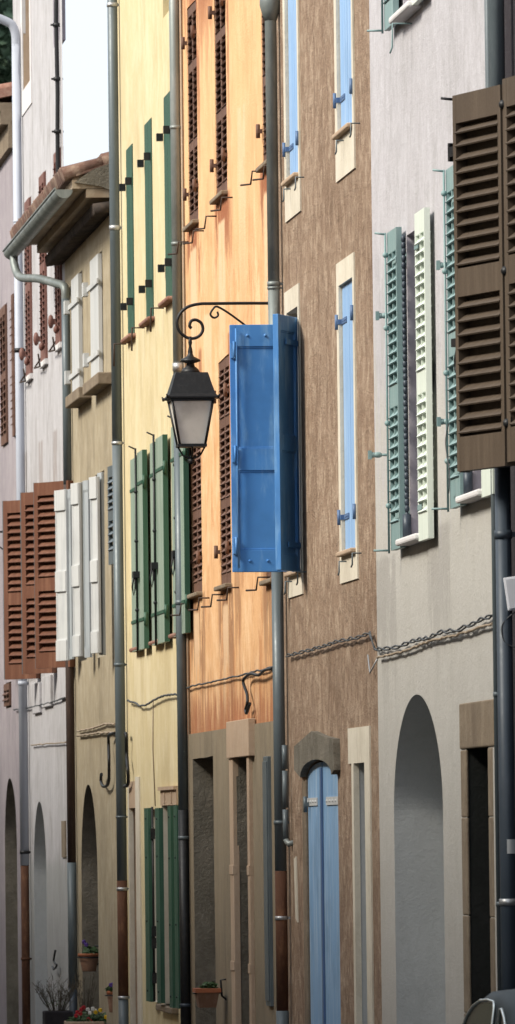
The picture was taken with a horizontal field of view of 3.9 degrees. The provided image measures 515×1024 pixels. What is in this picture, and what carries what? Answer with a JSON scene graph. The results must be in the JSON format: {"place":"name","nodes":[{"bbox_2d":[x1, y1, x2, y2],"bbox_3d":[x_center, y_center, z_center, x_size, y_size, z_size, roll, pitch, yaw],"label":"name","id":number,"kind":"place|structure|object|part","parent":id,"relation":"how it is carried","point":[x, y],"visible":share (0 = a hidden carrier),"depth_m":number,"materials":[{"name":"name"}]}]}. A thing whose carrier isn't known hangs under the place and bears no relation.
{"place":"outdoors","nodes":[
{"label":"outdoors","id":0,"kind":"place"},
{"bbox_2d":[73,972,96,1016],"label":"bare shrub","id":1,"kind":"object","parent":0,"point":[89,1005],"visible":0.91,"depth_m":79.24,"materials":[{"name":"brown plant"}]},
{"bbox_2d":[62,0,108,165],"label":"sky","id":2,"kind":"structure","parent":0,"point":[85,46],"materials":[{"name":"white"}]},
{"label":"pavement","id":3,"kind":"structure","parent":0,"visible":0},
{"bbox_2d":[33,973,81,1023],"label":"bare shrub","id":4,"kind":"object","parent":3,"relation":"on","point":[58,1016],"visible":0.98,"depth_m":80.97,"materials":[{"name":"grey plant"}]},
{"bbox_2d":[64,1005,106,1023],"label":"flower trough","id":5,"kind":"object","parent":3,"relation":"on","point":[90,1017],"visible":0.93,"depth_m":77.86,"materials":[{"name":"ceramic"}]},
{"bbox_3d":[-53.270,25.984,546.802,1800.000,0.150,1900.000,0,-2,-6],"label":"ground","id":6,"kind":"structure","parent":0,"visible":0},
{"bbox_2d":[0,82,21,1023],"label":"terraced house","id":7,"kind":"structure","parent":6,"relation":"on","point":[10,952],"depth_m":93.11,"materials":[{"name":"grey paint"}]},
{"bbox_2d":[2,0,75,1023],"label":"terraced house","id":8,"kind":"structure","parent":6,"relation":"on","point":[29,571],"depth_m":86.02,"materials":[{"name":"paint"}]},
{"bbox_2d":[0,14,31,1023],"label":"drainpipe","id":9,"kind":"object","parent":8,"relation":"attached to","point":[12,26],"visible":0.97,"depth_m":89.26,"materials":[{"name":"metal"}]},
{"bbox_2d":[13,697,64,710],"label":"cable","id":10,"kind":"object","parent":8,"relation":"attached to","point":[42,704],"visible":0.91,"depth_m":85.96,"materials":[{"name":"grey rubber"}]},
{"bbox_2d":[31,741,65,745],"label":"cable","id":11,"kind":"object","parent":8,"relation":"attached to","point":[47,743],"visible":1,"depth_m":85.77,"materials":[{"name":"beige rubber"}]},
{"bbox_2d":[52,950,57,969],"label":"wall hook","id":12,"kind":"object","parent":8,"relation":"attached to","point":[55,963],"depth_m":84.48,"materials":[{"name":"black metal"}]},
{"bbox_2d":[51,0,63,172],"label":"vent pipe","id":13,"kind":"object","parent":8,"relation":"attached to","point":[56,79],"visible":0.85,"depth_m":83.30,"materials":[{"name":"black metal"}]},
{"bbox_2d":[10,152,118,1023],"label":"terraced house","id":14,"kind":"structure","parent":6,"relation":"on","point":[74,234],"depth_m":78.75,"materials":[{"name":"beige paint"}]},
{"bbox_2d":[2,187,72,259],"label":"gutter","id":15,"kind":"object","parent":14,"relation":"attached to","point":[51,204],"visible":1,"depth_m":79.59,"materials":[{"name":"metal"}]},
{"bbox_2d":[10,256,77,1015],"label":"drainpipe","id":16,"kind":"object","parent":14,"relation":"attached to","point":[20,276],"visible":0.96,"depth_m":81.73,"materials":[{"name":"weathered zinc"},{"name":"painted metal"},{"name":"dark brown iron"}]},
{"bbox_2d":[76,940,98,971],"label":"flower pot","id":17,"kind":"object","parent":14,"relation":"attached to","point":[88,957],"visible":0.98,"depth_m":79.31,"materials":[{"name":"ceramic"}]},
{"bbox_2d":[77,723,114,731],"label":"cable","id":18,"kind":"object","parent":14,"relation":"attached to","point":[94,727],"visible":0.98,"depth_m":78.45,"materials":[{"name":"beige rubber"}]},
{"bbox_2d":[77,731,114,736],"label":"cable","id":19,"kind":"object","parent":14,"relation":"attached to","point":[95,733],"visible":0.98,"depth_m":78.57,"materials":[{"name":"beige rubber"}]},
{"bbox_2d":[99,732,114,787],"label":"cable loop","id":20,"kind":"object","parent":14,"relation":"attached to","point":[108,764],"visible":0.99,"depth_m":76.56,"materials":[{"name":"black metal"}]},
{"bbox_2d":[105,982,112,1011],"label":"flower pot","id":21,"kind":"object","parent":14,"relation":"attached to","point":[109,991],"visible":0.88,"depth_m":77.04,"materials":[{"name":"ceramic"}]},
{"bbox_2d":[113,0,190,1023],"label":"terraced house","id":22,"kind":"structure","parent":6,"relation":"on","point":[146,343],"depth_m":71.85,"materials":[{"name":"paint"}]},
{"bbox_2d":[107,0,129,1023],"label":"drainpipe","id":23,"kind":"object","parent":22,"relation":"attached to","point":[115,227],"visible":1,"depth_m":74.94,"materials":[{"name":"painted metal"},{"name":"cast iron"},{"name":"galvanised steel"}]},
{"bbox_2d":[123,732,129,787],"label":"cable loop","id":24,"kind":"object","parent":22,"relation":"attached to","point":[127,784],"visible":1,"depth_m":74.28,"materials":[{"name":"black metal"}]},
{"bbox_2d":[126,693,176,706],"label":"cable","id":25,"kind":"object","parent":22,"relation":"attached to","point":[151,701],"visible":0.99,"depth_m":71.48,"materials":[{"name":"grey rubber"}]},
{"bbox_2d":[152,701,155,805],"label":"wire","id":26,"kind":"object","parent":22,"relation":"attached to","point":[152,748],"visible":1,"depth_m":71.81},
{"bbox_2d":[168,0,276,1023],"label":"terraced house","id":27,"kind":"structure","parent":6,"relation":"on","point":[232,831],"depth_m":64.40,"materials":[{"name":"paint"}]},
{"bbox_2d":[169,0,190,1023],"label":"drainpipe","id":28,"kind":"object","parent":27,"relation":"attached to","point":[181,638],"visible":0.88,"depth_m":67.95,"materials":[{"name":"weathered zinc"},{"name":"black wrought iron"},{"name":"galvanised steel"}]},
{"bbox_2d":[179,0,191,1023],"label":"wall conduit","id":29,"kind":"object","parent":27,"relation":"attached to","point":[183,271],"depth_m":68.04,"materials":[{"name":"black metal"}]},
{"bbox_2d":[192,978,225,1007],"bbox_3d":[-0.396,4.070,64.484,0.311,0.246,0.320,0,-2,-6],"label":"flower pot","id":30,"kind":"object","parent":27,"relation":"attached to","point":[206,994],"visible":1,"depth_m":64.36,"materials":[{"name":"ceramic"}]},
{"bbox_2d":[161,302,267,464],"bbox_3d":[-0.299,-1.040,60.324,0.893,1.326,0.430,0,-2,-6],"label":"street lantern","id":31,"kind":"object","parent":27,"relation":"attached to","point":[191,396],"visible":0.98,"depth_m":60.17,"materials":[{"name":"black metal"}]},
{"bbox_2d":[186,666,272,688],"bbox_3d":[-0.256,1.397,64.070,0.016,0.030,7.993,0,-2,-6],"label":"cable","id":32,"kind":"object","parent":27,"relation":"attached to","point":[258,670],"visible":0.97,"depth_m":64.24,"materials":[{"name":"grey rubber"}]},
{"bbox_2d":[242,667,272,714],"bbox_3d":[-0.001,1.443,61.203,0.035,0.343,2.313,0,-2,-6],"label":"cable loop","id":33,"kind":"object","parent":32,"relation":"hanging from","point":[247,707],"visible":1,"depth_m":62.00,"materials":[{"name":"black metal"}]},
{"bbox_2d":[262,756,273,1005],"bbox_3d":[0.091,2.941,60.671,0.055,1.986,0.360,0,-2,-6],"label":"meter cupboard door","id":34,"kind":"structure","parent":27,"relation":"in","point":[266,764],"depth_m":60.52,"materials":[{"name":"grey metal"}]},
{"bbox_2d":[229,0,381,1023],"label":"terraced house","id":35,"kind":"structure","parent":6,"relation":"on","point":[302,442],"depth_m":56.68,"materials":[{"name":"paint"}]},
{"bbox_2d":[260,0,289,1023],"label":"drainpipe","id":36,"kind":"object","parent":35,"relation":"attached to","point":[270,10],"visible":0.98,"depth_m":59.34,"materials":[{"name":"metal"}]},
{"bbox_2d":[282,745,292,846],"bbox_3d":[0.243,2.203,59.087,0.119,0.790,0.057,-2,-3,35],"label":"vent pipe","id":37,"kind":"object","parent":35,"relation":"attached to","point":[287,842],"visible":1,"depth_m":59.10,"materials":[{"name":"grey metal"}]},
{"bbox_2d":[307,762,325,1023],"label":"door","id":38,"kind":"structure","parent":35,"relation":"in","point":[313,798],"depth_m":57.50,"materials":[{"name":"blue paint"}]},
{"bbox_2d":[319,762,340,1023],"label":"door","id":39,"kind":"structure","parent":35,"relation":"in","point":[329,850],"depth_m":56.45,"materials":[{"name":"blue paint"}]},
{"bbox_2d":[285,631,375,656],"bbox_3d":[0.522,1.022,56.030,0.022,0.146,6.107,0,-2,-6],"label":"cable","id":40,"kind":"object","parent":35,"relation":"attached to","point":[344,640],"visible":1,"depth_m":55.44,"materials":[{"name":"grey rubber"}]},
{"bbox_2d":[367,655,377,673],"bbox_3d":[0.796,1.063,53.309,0.038,0.140,0.357,0,-2,-10],"label":"wire","id":41,"kind":"object","parent":35,"relation":"attached to","point":[370,671],"visible":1,"depth_m":53.28,"materials":[{"name":"metal"}]},
{"bbox_2d":[367,0,496,1023],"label":"terraced house","id":42,"kind":"structure","parent":6,"relation":"on","point":[433,550],"depth_m":50.38,"materials":[{"name":"grey paint"}]},
{"bbox_2d":[374,614,491,651],"bbox_3d":[1.126,0.807,49.835,0.024,0.092,6.352,0,-2,-6],"label":"cable","id":43,"kind":"object","parent":42,"relation":"attached to","point":[469,625],"visible":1,"depth_m":49.41,"materials":[{"name":"grey rubber"}]},
{"bbox_2d":[376,622,492,658],"bbox_3d":[1.135,0.849,49.797,0.018,0.075,6.267,0,-2,-6],"label":"cable","id":44,"kind":"object","parent":42,"relation":"attached to","point":[435,639],"visible":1,"depth_m":49.53,"materials":[{"name":"beige rubber"}]},
{"bbox_2d":[445,423,449,493],"bbox_3d":[1.206,-0.340,48.208,0.018,0.443,0.156,0,-2,-6],"label":"wire","id":45,"kind":"object","parent":42,"relation":"hanging from","point":[447,458],"visible":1,"depth_m":48.23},
{"bbox_2d":[484,0,500,990],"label":"drainpipe","id":46,"kind":"object","parent":42,"relation":"attached to","point":[494,639],"visible":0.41,"depth_m":46.30,"materials":[{"name":"grey metal"}]},
{"bbox_2d":[441,0,514,774],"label":"corner house","id":47,"kind":"structure","parent":6,"relation":"on","point":[481,152],"depth_m":45.31,"materials":[{"name":"wood"}]},
{"bbox_2d":[488,0,514,989],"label":"drainpipe","id":48,"kind":"object","parent":47,"relation":"attached to","point":[504,534],"visible":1,"depth_m":45.51,"materials":[{"name":"dark blue-grey painted metal"},{"name":"galvanised steel"}]},
{"bbox_2d":[501,576,514,646],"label":"junction box","id":49,"kind":"object","parent":47,"relation":"attached to","point":[509,584],"visible":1,"depth_m":45.51,"materials":[{"name":"white plastic"}]},
{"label":"road","id":50,"kind":"structure","parent":0,"visible":0},
{"bbox_2d":[462,989,514,1023],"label":"parked car","id":51,"kind":"object","parent":50,"relation":"on","point":[495,1007],"visible":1,"depth_m":38.66,"materials":[{"name":"grey paint"}]},
{"bbox_3d":[1.110,2.709,39.269,0.058,0.418,1.488,0,-2,-6],"label":"side window","id":52,"kind":"part","parent":51,"relation":"part of","materials":[{"name":"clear glass"}]},
{"bbox_3d":[1.234,2.670,37.978,0.056,0.383,0.688,0,-2,-6],"label":"side window","id":53,"kind":"part","parent":51,"relation":"part of","materials":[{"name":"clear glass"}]},
{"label":"hill","id":54,"kind":"structure","parent":0,"visible":0},
{"bbox_2d":[0,0,12,83],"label":"woodland","id":55,"kind":"object","parent":54,"relation":"on","point":[6,8],"visible":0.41,"depth_m":271.51,"materials":[{"name":"green plant"}]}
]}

